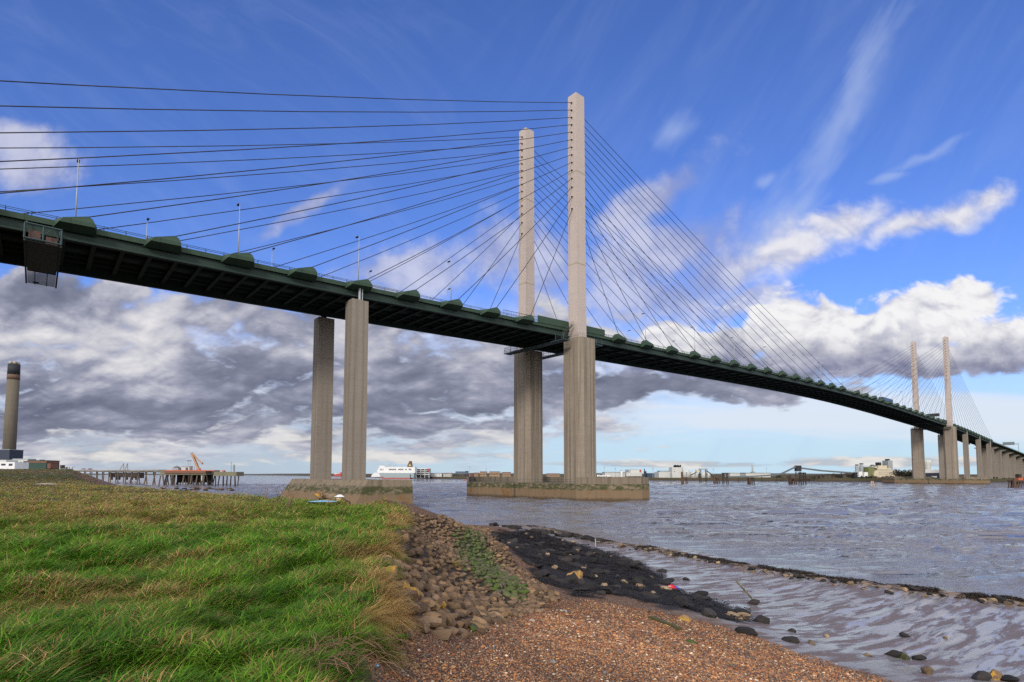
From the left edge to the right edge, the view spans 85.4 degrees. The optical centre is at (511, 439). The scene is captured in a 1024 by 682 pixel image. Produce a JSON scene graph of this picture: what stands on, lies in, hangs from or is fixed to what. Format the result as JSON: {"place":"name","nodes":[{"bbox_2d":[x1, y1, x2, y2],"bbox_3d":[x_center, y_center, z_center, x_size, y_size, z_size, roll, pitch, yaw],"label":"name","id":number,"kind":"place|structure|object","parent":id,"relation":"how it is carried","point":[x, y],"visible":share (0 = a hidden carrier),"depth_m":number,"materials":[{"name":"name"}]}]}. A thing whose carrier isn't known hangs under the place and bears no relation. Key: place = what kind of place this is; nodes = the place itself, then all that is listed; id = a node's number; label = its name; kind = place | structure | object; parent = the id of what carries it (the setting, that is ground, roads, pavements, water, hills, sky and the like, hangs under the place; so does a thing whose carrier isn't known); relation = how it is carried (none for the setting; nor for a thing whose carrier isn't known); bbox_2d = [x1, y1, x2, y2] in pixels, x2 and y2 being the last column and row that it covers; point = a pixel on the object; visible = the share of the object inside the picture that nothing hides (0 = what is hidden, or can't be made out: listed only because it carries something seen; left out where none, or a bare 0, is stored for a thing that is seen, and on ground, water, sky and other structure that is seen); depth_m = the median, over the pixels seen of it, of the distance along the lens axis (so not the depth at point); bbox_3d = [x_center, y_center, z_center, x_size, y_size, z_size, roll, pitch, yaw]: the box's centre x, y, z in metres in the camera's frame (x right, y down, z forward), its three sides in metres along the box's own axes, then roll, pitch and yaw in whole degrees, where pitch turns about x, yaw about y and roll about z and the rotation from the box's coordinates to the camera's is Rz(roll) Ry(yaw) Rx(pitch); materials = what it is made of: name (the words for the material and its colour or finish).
{"place":"outdoors","nodes":[
{"label":"outdoors","id":0,"kind":"place"},
{"bbox_2d":[0,469,96,484],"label":"rough grass","id":1,"kind":"structure","parent":0,"point":[37,473],"depth_m":158.36,"materials":[{"name":"plant"}]},
{"bbox_2d":[0,469,462,681],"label":"grass bank","id":2,"kind":"structure","parent":0,"point":[370,678],"depth_m":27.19,"materials":[{"name":"plant"}]},
{"bbox_2d":[27,460,59,468],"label":"green shed","id":3,"kind":"structure","parent":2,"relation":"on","point":[43,464],"depth_m":689.36,"materials":[{"name":"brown metal"}]},
{"bbox_2d":[315,490,323,499],"bbox_3d":[-10.348,3.053,30.037,0.699,0.592,0.517,1,-17,39],"label":"rubble block","id":4,"kind":"object","parent":2,"relation":"on","point":[319,494],"depth_m":29.92,"materials":[{"name":"stone"}]},
{"bbox_2d":[271,626,423,679],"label":"bramble stems","id":5,"kind":"object","parent":2,"relation":"on","point":[343,654],"visible":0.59,"depth_m":4.53,"materials":[{"name":"plant"}]},
{"bbox_2d":[281,512,425,673],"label":"straw grass","id":6,"kind":"structure","parent":2,"relation":"on","point":[392,615],"depth_m":6.98,"materials":[{"name":"plant"}]},
{"bbox_2d":[83,473,809,474],"bbox_3d":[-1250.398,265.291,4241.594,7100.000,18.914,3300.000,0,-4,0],"label":"hills","id":7,"kind":"structure","parent":0,"point":[309,473],"depth_m":4407.48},
{"bbox_2d":[392,514,551,629],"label":"stone slope","id":8,"kind":"structure","parent":0,"point":[409,546],"depth_m":18.26,"materials":[{"name":"stone"}]},
{"bbox_2d":[380,565,397,576],"bbox_3d":[-2.103,2.272,9.281,0.362,0.307,0.397,1,-4,-14],"label":"boulder","id":9,"kind":"object","parent":8,"relation":"on","point":[395,570],"visible":0.36,"depth_m":9.19,"materials":[{"name":"stone"}]},
{"bbox_2d":[398,571,411,579],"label":"revetment stone","id":10,"kind":"object","parent":8,"relation":"on","point":[405,576],"visible":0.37,"depth_m":9.86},
{"bbox_2d":[402,533,409,542],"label":"revetment stone","id":11,"kind":"object","parent":8,"relation":"on","point":[407,536],"visible":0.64,"depth_m":15.12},
{"bbox_2d":[402,585,421,600],"bbox_3d":[-1.618,2.497,8.848,0.340,0.270,0.343,14,4,14],"label":"boulder","id":12,"kind":"object","parent":8,"relation":"on","point":[413,588],"visible":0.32,"depth_m":8.85,"materials":[{"name":"stone"}]},
{"bbox_2d":[406,590,417,599],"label":"revetment stone","id":13,"kind":"object","parent":8,"relation":"on","point":[413,594],"visible":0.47,"depth_m":8.68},
{"bbox_2d":[417,580,423,590],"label":"revetment stone","id":14,"kind":"object","parent":8,"relation":"on","point":[420,584],"visible":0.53,"depth_m":9.97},
{"bbox_2d":[415,600,428,613],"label":"revetment stone","id":15,"kind":"object","parent":8,"relation":"on","point":[423,608],"visible":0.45,"depth_m":8.44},
{"bbox_2d":[419,597,436,610],"bbox_3d":[-1.404,2.693,9.010,0.380,0.280,0.371,0,-4,2],"label":"boulder","id":16,"kind":"object","parent":8,"relation":"on","point":[431,603],"visible":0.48,"depth_m":8.89,"materials":[{"name":"stone"}]},
{"bbox_2d":[417,616,441,627],"bbox_3d":[-1.202,2.624,7.962,0.344,0.170,0.267,16,-27,-32],"label":"revetment stone","id":17,"kind":"object","parent":8,"relation":"on","point":[434,621],"visible":0.63,"depth_m":7.91,"materials":[{"name":"stone"}]},
{"bbox_2d":[422,611,440,617],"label":"revetment stone","id":18,"kind":"object","parent":8,"relation":"on","point":[435,614],"visible":0.37,"depth_m":8.27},
{"bbox_2d":[436,599,446,608],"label":"boulder","id":19,"kind":"object","parent":8,"relation":"on","point":[442,604],"visible":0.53,"depth_m":9.59,"materials":[{"name":"stone"}]},
{"bbox_2d":[441,613,456,626],"bbox_3d":[-1.053,2.911,8.923,0.423,0.210,0.277,11,8,41],"label":"boulder","id":20,"kind":"object","parent":8,"relation":"on","point":[450,620],"visible":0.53,"depth_m":8.83,"materials":[{"name":"stone"}]},
{"bbox_2d":[444,586,456,591],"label":"revetment stone","id":21,"kind":"object","parent":8,"relation":"on","point":[450,589],"visible":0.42,"depth_m":13.48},
{"bbox_2d":[448,626,460,634],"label":"revetment stone","id":22,"kind":"object","parent":8,"relation":"on","point":[456,631],"visible":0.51,"depth_m":8.39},
{"bbox_2d":[449,604,461,609],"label":"revetment stone","id":23,"kind":"object","parent":8,"relation":"on","point":[454,606],"visible":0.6,"depth_m":10.19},
{"bbox_2d":[455,621,463,627],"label":"revetment stone","id":24,"kind":"object","parent":8,"relation":"on","point":[459,624],"visible":0.32,"depth_m":8.98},
{"bbox_2d":[454,609,467,616],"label":"revetment stone","id":25,"kind":"object","parent":8,"relation":"on","point":[462,611],"visible":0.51,"depth_m":10.03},
{"bbox_2d":[459,620,468,628],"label":"revetment stone","id":26,"kind":"object","parent":8,"relation":"on","point":[466,622],"visible":0.34,"depth_m":9.12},
{"bbox_2d":[466,622,477,630],"bbox_3d":[-0.683,3.202,9.430,0.220,0.178,0.316,-1,-4,13],"label":"plant","id":27,"kind":"object","parent":8,"relation":"on","point":[473,627],"visible":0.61,"depth_m":9.33,"materials":[{"name":"plant"}]},
{"bbox_2d":[471,620,484,628],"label":"revetment stone","id":28,"kind":"object","parent":8,"relation":"on","point":[478,624],"visible":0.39,"depth_m":9.58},
{"bbox_2d":[397,512,560,623],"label":"revetment stones","id":29,"kind":"object","parent":8,"relation":"on","point":[446,551],"visible":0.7,"depth_m":21.02,"materials":[{"name":"stone"}]},
{"bbox_2d":[472,616,486,623],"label":"revetment stone","id":30,"kind":"object","parent":8,"relation":"on","point":[479,619],"visible":0.49,"depth_m":10.15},
{"bbox_2d":[475,628,485,634],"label":"revetment stone","id":31,"kind":"object","parent":8,"relation":"on","point":[481,631],"visible":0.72,"depth_m":9.35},
{"bbox_2d":[451,524,531,601],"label":"mossy revetment stones","id":32,"kind":"object","parent":8,"relation":"on","point":[487,569],"visible":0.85,"depth_m":22.48,"materials":[{"name":"plant"}]},
{"bbox_2d":[0,0,1023,473],"label":"sky","id":33,"kind":"structure","parent":0,"point":[856,166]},
{"bbox_2d":[75,472,1023,681],"bbox_3d":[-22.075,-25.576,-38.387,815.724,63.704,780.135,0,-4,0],"label":"mudflat","id":34,"kind":"structure","parent":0,"point":[854,622],"depth_m":24.29,"materials":[{"name":"soil"}]},
{"bbox_2d":[406,605,419,615],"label":"boulder","id":35,"kind":"object","parent":34,"relation":"on","point":[416,611],"visible":0.46,"depth_m":7.85,"materials":[{"name":"stone"}]},
{"bbox_2d":[414,621,429,633],"bbox_3d":[-1.196,2.559,7.569,0.307,0.162,0.219,-3,-5,42],"label":"revetment stone","id":36,"kind":"object","parent":34,"relation":"on","point":[424,629],"visible":0.74,"depth_m":7.48,"materials":[{"name":"stone"}]},
{"bbox_2d":[430,629,452,640],"bbox_3d":[-1.006,2.757,7.756,0.396,0.203,0.229,-1,-19,-25],"label":"revetment stone","id":37,"kind":"object","parent":34,"relation":"on","point":[444,634],"visible":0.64,"depth_m":7.69,"materials":[{"name":"stone"}]},
{"bbox_2d":[532,570,547,577],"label":"weedy stone","id":38,"kind":"object","parent":34,"relation":"on","point":[541,573],"visible":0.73,"depth_m":26.32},
{"bbox_2d":[553,578,567,584],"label":"weedy stone","id":39,"kind":"object","parent":34,"relation":"on","point":[562,580],"visible":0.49,"depth_m":25.15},
{"bbox_2d":[560,556,573,562],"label":"weedy stone","id":40,"kind":"object","parent":34,"relation":"on","point":[566,558],"visible":0.59,"depth_m":34.96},
{"bbox_2d":[565,572,578,581],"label":"weedy stone","id":41,"kind":"object","parent":34,"relation":"on","point":[572,576],"visible":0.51,"depth_m":26.50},
{"bbox_2d":[566,570,582,578],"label":"stone","id":42,"kind":"object","parent":34,"relation":"on","point":[579,573],"visible":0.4,"depth_m":27.93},
{"bbox_2d":[567,561,584,567],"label":"weedy stone","id":43,"kind":"object","parent":34,"relation":"on","point":[577,564],"visible":0.57,"depth_m":33.24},
{"bbox_2d":[571,587,589,592],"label":"weedy stone","id":44,"kind":"object","parent":34,"relation":"on","point":[580,589],"visible":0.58,"depth_m":21.89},
{"bbox_2d":[590,568,603,573],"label":"weedy stone","id":45,"kind":"object","parent":34,"relation":"on","point":[596,570],"visible":0.63,"depth_m":31.29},
{"bbox_2d":[599,585,613,593],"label":"weedy stone","id":46,"kind":"object","parent":34,"relation":"on","point":[608,588],"visible":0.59,"depth_m":23.34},
{"bbox_2d":[489,529,758,622],"bbox_3d":[3.550,7.303,37.804,11.558,2.827,36.073,0,-4,-5],"label":"seaweed","id":47,"kind":"object","parent":34,"relation":"on","point":[623,590],"visible":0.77,"depth_m":29.84,"materials":[{"name":"plant"}]},
{"bbox_2d":[630,578,643,584],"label":"weedy stone","id":48,"kind":"object","parent":34,"relation":"on","point":[636,580],"visible":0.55,"depth_m":28.53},
{"bbox_2d":[631,576,648,582],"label":"weedy stone","id":49,"kind":"object","parent":34,"relation":"on","point":[641,578],"visible":0.57,"depth_m":30.05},
{"bbox_2d":[637,591,660,598],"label":"weedy stone","id":50,"kind":"object","parent":34,"relation":"on","point":[649,593],"visible":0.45,"depth_m":23.55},
{"bbox_2d":[657,578,674,584],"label":"weedy stone","id":51,"kind":"object","parent":34,"relation":"on","point":[669,581],"visible":0.7,"depth_m":29.99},
{"bbox_2d":[673,596,687,601],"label":"weedy stone","id":52,"kind":"object","parent":34,"relation":"on","point":[681,598],"visible":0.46,"depth_m":23.51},
{"bbox_2d":[693,591,708,595],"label":"weedy stone","id":53,"kind":"object","parent":34,"relation":"on","point":[703,593],"visible":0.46,"depth_m":26.41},
{"bbox_2d":[701,608,717,617],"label":"weedy stone","id":54,"kind":"object","parent":34,"relation":"on","point":[706,612],"visible":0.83,"depth_m":20.41,"materials":[{"name":"stone"}]},
{"bbox_2d":[728,611,742,618],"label":"stone","id":55,"kind":"object","parent":34,"relation":"on","point":[734,613],"visible":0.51,"depth_m":21.57,"materials":[{"name":"beige stone"}]},
{"bbox_2d":[737,612,750,618],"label":"pale stone","id":56,"kind":"object","parent":34,"relation":"on","point":[743,614],"visible":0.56,"depth_m":21.84,"materials":[{"name":"beige stone"}]},
{"bbox_2d":[735,626,757,635],"bbox_3d":[7.736,6.385,18.348,0.757,0.341,0.564,0,-4,0],"label":"stone","id":57,"kind":"object","parent":34,"relation":"on","point":[748,631],"visible":0.75,"depth_m":18.18,"materials":[{"name":"stone"}]},
{"bbox_2d":[747,599,759,604],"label":"stone","id":58,"kind":"object","parent":34,"relation":"on","point":[754,601],"visible":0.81,"depth_m":25.98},
{"bbox_2d":[752,615,769,623],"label":"stone","id":59,"kind":"object","parent":34,"relation":"on","point":[763,619],"visible":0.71,"depth_m":21.48,"materials":[{"name":"stone"}]},
{"bbox_2d":[526,525,1023,604],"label":"rocks","id":60,"kind":"object","parent":34,"relation":"on","point":[976,594],"visible":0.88,"depth_m":34.01,"materials":[{"name":"stone"}]},
{"bbox_2d":[781,636,800,643],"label":"stone","id":61,"kind":"object","parent":34,"relation":"on","point":[792,639],"visible":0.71,"depth_m":18.48,"materials":[{"name":"stone"}]},
{"bbox_2d":[884,650,902,657],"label":"stone","id":62,"kind":"object","parent":34,"relation":"on","point":[895,653],"visible":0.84,"depth_m":18.69,"materials":[{"name":"stone"}]},
{"bbox_2d":[899,652,909,659],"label":"stone","id":63,"kind":"object","parent":34,"relation":"on","point":[904,656],"visible":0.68,"depth_m":18.50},
{"bbox_2d":[911,655,926,659],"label":"stone","id":64,"kind":"object","parent":34,"relation":"on","point":[918,657],"visible":0.95,"depth_m":18.41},
{"bbox_2d":[920,666,933,674],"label":"stone","id":65,"kind":"object","parent":34,"relation":"on","point":[928,670],"visible":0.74,"depth_m":16.39,"materials":[{"name":"beige stone"}]},
{"bbox_2d":[971,671,992,680],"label":"stone","id":66,"kind":"object","parent":34,"relation":"on","point":[982,675],"visible":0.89,"depth_m":16.39,"materials":[{"name":"stone"}]},
{"bbox_2d":[990,669,1002,679],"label":"stone","id":67,"kind":"object","parent":34,"relation":"on","point":[996,674],"visible":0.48,"depth_m":16.60,"materials":[{"name":"stone"}]},
{"bbox_2d":[1000,675,1019,681],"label":"stone","id":68,"kind":"object","parent":34,"relation":"on","point":[1009,678],"visible":0.98,"depth_m":16.34,"materials":[{"name":"stone"}]},
{"bbox_2d":[92,475,1023,597],"bbox_3d":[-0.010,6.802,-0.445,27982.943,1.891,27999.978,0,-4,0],"label":"river water","id":69,"kind":"structure","parent":0,"point":[968,538],"depth_m":82.92,"materials":[{"name":"liquid"}]},
{"bbox_2d":[75,468,163,484],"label":"jetty","id":70,"kind":"object","parent":69,"relation":"in","point":[153,470],"visible":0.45,"depth_m":429.92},
{"bbox_2d":[109,472,143,479],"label":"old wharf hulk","id":71,"kind":"object","parent":69,"relation":"on","point":[134,474],"visible":0.8,"depth_m":518.99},
{"bbox_2d":[158,468,219,485],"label":"jetty platform","id":72,"kind":"structure","parent":69,"relation":"in","point":[196,477],"depth_m":337.42,"materials":[{"name":"concrete"}]},
{"bbox_2d":[181,466,192,469],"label":"control hut","id":73,"kind":"object","parent":72,"relation":"on","point":[186,467],"visible":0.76,"depth_m":341.73,"materials":[{"name":"white metal"}]},
{"bbox_2d":[190,453,202,469],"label":"jetty crane","id":74,"kind":"object","parent":72,"relation":"on","point":[194,457],"visible":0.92,"depth_m":343.32,"materials":[{"name":"orange paint"}]},
{"bbox_2d":[214,462,243,485],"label":"mooring dolphin","id":75,"kind":"object","parent":69,"relation":"in","point":[223,473],"visible":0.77,"depth_m":321.65,"materials":[{"name":"concrete"}]},
{"bbox_2d":[377,461,416,478],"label":"ferry","id":76,"kind":"object","parent":69,"relation":"on","point":[409,471],"visible":1,"depth_m":888.71,"materials":[{"name":"white paint"}]},
{"bbox_2d":[0,80,1023,504],"bbox_3d":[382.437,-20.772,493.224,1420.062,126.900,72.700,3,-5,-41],"label":"cable stayed bridge","id":77,"kind":"structure","parent":69,"relation":"on","point":[172,264],"depth_m":150.84,"materials":[{"name":"concrete"}]},
{"bbox_2d":[23,212,62,288],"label":"maintenance gantry","id":78,"kind":"object","parent":77,"relation":"hanging from","point":[44,258],"visible":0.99,"depth_m":88.77,"materials":[{"name":"metal"}]},
{"bbox_2d":[75,159,79,216],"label":"street lamp","id":79,"kind":"object","parent":77,"relation":"on","point":[78,161],"visible":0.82,"depth_m":89.79,"materials":[{"name":"metal"}]},
{"bbox_2d":[237,203,239,252],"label":"street lamp","id":80,"kind":"object","parent":77,"relation":"on","point":[238,204],"visible":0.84,"depth_m":105.69,"materials":[{"name":"metal"}]},
{"bbox_2d":[1001,442,1018,451],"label":"overhead sign gantry","id":81,"kind":"object","parent":77,"relation":"on","point":[1008,443],"visible":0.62,"depth_m":689.75,"materials":[{"name":"metal"}]},
{"bbox_2d":[691,469,712,481],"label":"loading portal","id":82,"kind":"object","parent":69,"relation":"in","point":[699,471],"visible":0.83,"depth_m":560.50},
{"bbox_2d":[722,473,728,483],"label":"mooring dolphin","id":83,"kind":"object","parent":69,"relation":"in","point":[723,480],"visible":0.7,"depth_m":429.26},
{"bbox_2d":[798,472,805,484],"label":"mooring dolphin","id":84,"kind":"object","parent":69,"relation":"in","point":[800,474],"visible":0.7,"depth_m":414.31},
{"bbox_2d":[1007,474,1023,487],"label":"mooring dolphin","id":85,"kind":"object","parent":69,"relation":"in","point":[1018,480],"visible":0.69,"depth_m":317.66,"materials":[{"name":"orange paint"}]},
{"bbox_2d":[361,598,892,681],"bbox_3d":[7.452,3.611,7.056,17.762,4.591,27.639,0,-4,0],"label":"shingle beach","id":86,"kind":"structure","parent":0,"point":[485,652],"depth_m":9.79,"materials":[{"name":"gravel"}]},
{"bbox_2d":[393,633,411,642],"bbox_3d":[-1.376,2.368,6.602,0.311,0.132,0.322,0,-4,0],"label":"dock plant","id":87,"kind":"object","parent":86,"relation":"on","point":[404,636],"visible":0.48,"depth_m":6.61,"materials":[{"name":"green plant"}]},
{"bbox_2d":[648,615,681,630],"bbox_3d":[4.839,5.820,17.565,0.160,0.110,1.374,2,-2,-27],"label":"timber plank","id":88,"kind":"object","parent":86,"relation":"on","point":[657,619],"visible":0.79,"depth_m":17.50,"materials":[{"name":"wood"}]},
{"bbox_2d":[678,614,691,621],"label":"stone","id":89,"kind":"object","parent":86,"relation":"on","point":[685,617],"visible":0.61,"depth_m":18.76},
{"bbox_2d":[284,474,1023,481],"bbox_3d":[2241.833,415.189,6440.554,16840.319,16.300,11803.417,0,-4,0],"label":"bank","id":90,"kind":"structure","parent":0,"point":[784,478],"depth_m":663.21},
{"bbox_2d":[2,361,20,449],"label":"power station chimney","id":91,"kind":"object","parent":90,"relation":"on","point":[11,408],"visible":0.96,"depth_m":1000.08,"materials":[{"name":"concrete"}]},
{"bbox_2d":[0,449,22,459],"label":"turbine hall","id":92,"kind":"structure","parent":90,"relation":"on","point":[8,454],"depth_m":882.20,"materials":[{"name":"metal"}]},
{"bbox_2d":[0,460,28,468],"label":"office building","id":93,"kind":"structure","parent":90,"relation":"on","point":[10,464],"depth_m":621.63,"materials":[{"name":"white paint"}]},
{"bbox_2d":[416,469,430,477],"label":"car deck building","id":94,"kind":"structure","parent":90,"relation":"on","point":[420,473],"depth_m":931.02,"materials":[{"name":"white paint"}]},
{"bbox_2d":[431,473,442,476],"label":"quay building","id":95,"kind":"structure","parent":90,"relation":"on","point":[436,474],"depth_m":957.96,"materials":[{"name":"white paint"}]},
{"bbox_2d":[489,471,499,475],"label":"quay building","id":96,"kind":"structure","parent":90,"relation":"on","point":[494,473],"depth_m":958.19,"materials":[{"name":"beige brick"}]},
{"bbox_2d":[546,473,559,476],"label":"quay building","id":97,"kind":"structure","parent":90,"relation":"on","point":[552,474],"depth_m":958.09,"materials":[{"name":"beige brick"}]},
{"bbox_2d":[602,472,624,476],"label":"long shed","id":98,"kind":"structure","parent":90,"relation":"on","point":[612,474],"depth_m":798.51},
{"bbox_2d":[625,469,641,476],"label":"stepped building","id":99,"kind":"structure","parent":90,"relation":"on","point":[633,473],"depth_m":788.51,"materials":[{"name":"white paint"}]},
{"bbox_2d":[654,471,670,477],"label":"grain shed","id":100,"kind":"structure","parent":90,"relation":"on","point":[662,474],"depth_m":688.72,"materials":[{"name":"metal"}]},
{"bbox_2d":[669,465,682,477],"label":"silo tower","id":101,"kind":"structure","parent":90,"relation":"on","point":[675,470],"depth_m":682.97,"materials":[{"name":"metal"}]},
{"bbox_2d":[683,470,689,477],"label":"domed silo","id":102,"kind":"object","parent":90,"relation":"on","point":[686,473],"visible":0.66,"depth_m":691.44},
{"bbox_2d":[740,473,770,476],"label":"tank shed","id":103,"kind":"structure","parent":90,"relation":"on","point":[747,474],"depth_m":858.37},
{"bbox_2d":[728,465,857,481],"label":"conveyor","id":104,"kind":"object","parent":90,"relation":"on","point":[800,468],"visible":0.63,"depth_m":597.64,"materials":[{"name":"metal"}]},
{"bbox_2d":[855,459,894,477],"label":"cement works","id":105,"kind":"structure","parent":90,"relation":"on","point":[885,468],"depth_m":760.27,"materials":[{"name":"metal"}]},
{"bbox_2d":[909,469,938,477],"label":"river warehouse","id":106,"kind":"structure","parent":90,"relation":"on","point":[934,473],"depth_m":638.63,"materials":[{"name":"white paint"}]},
{"bbox_2d":[925,460,930,468],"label":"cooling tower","id":107,"kind":"structure","parent":90,"relation":"on","point":[927,464],"depth_m":726.14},
{"bbox_3d":[-8.974,3.403,30.015,0.782,0.374,0.655,11,-10,23],"label":"rubble block","id":108,"kind":"object","parent":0,"visible":0},
{"bbox_3d":[-9.380,3.277,29.965,0.354,0.291,0.414,6,-14,-34],"label":"rubble block","id":109,"kind":"object","parent":108,"relation":"on","visible":0},
{"bbox_2d":[325,493,339,499],"bbox_3d":[-9.707,3.107,30.045,0.762,0.374,0.446,0,-4,-1],"label":"rubble block","id":110,"kind":"object","parent":109,"relation":"on","point":[330,496],"depth_m":29.87,"materials":[{"name":"beige stone"}]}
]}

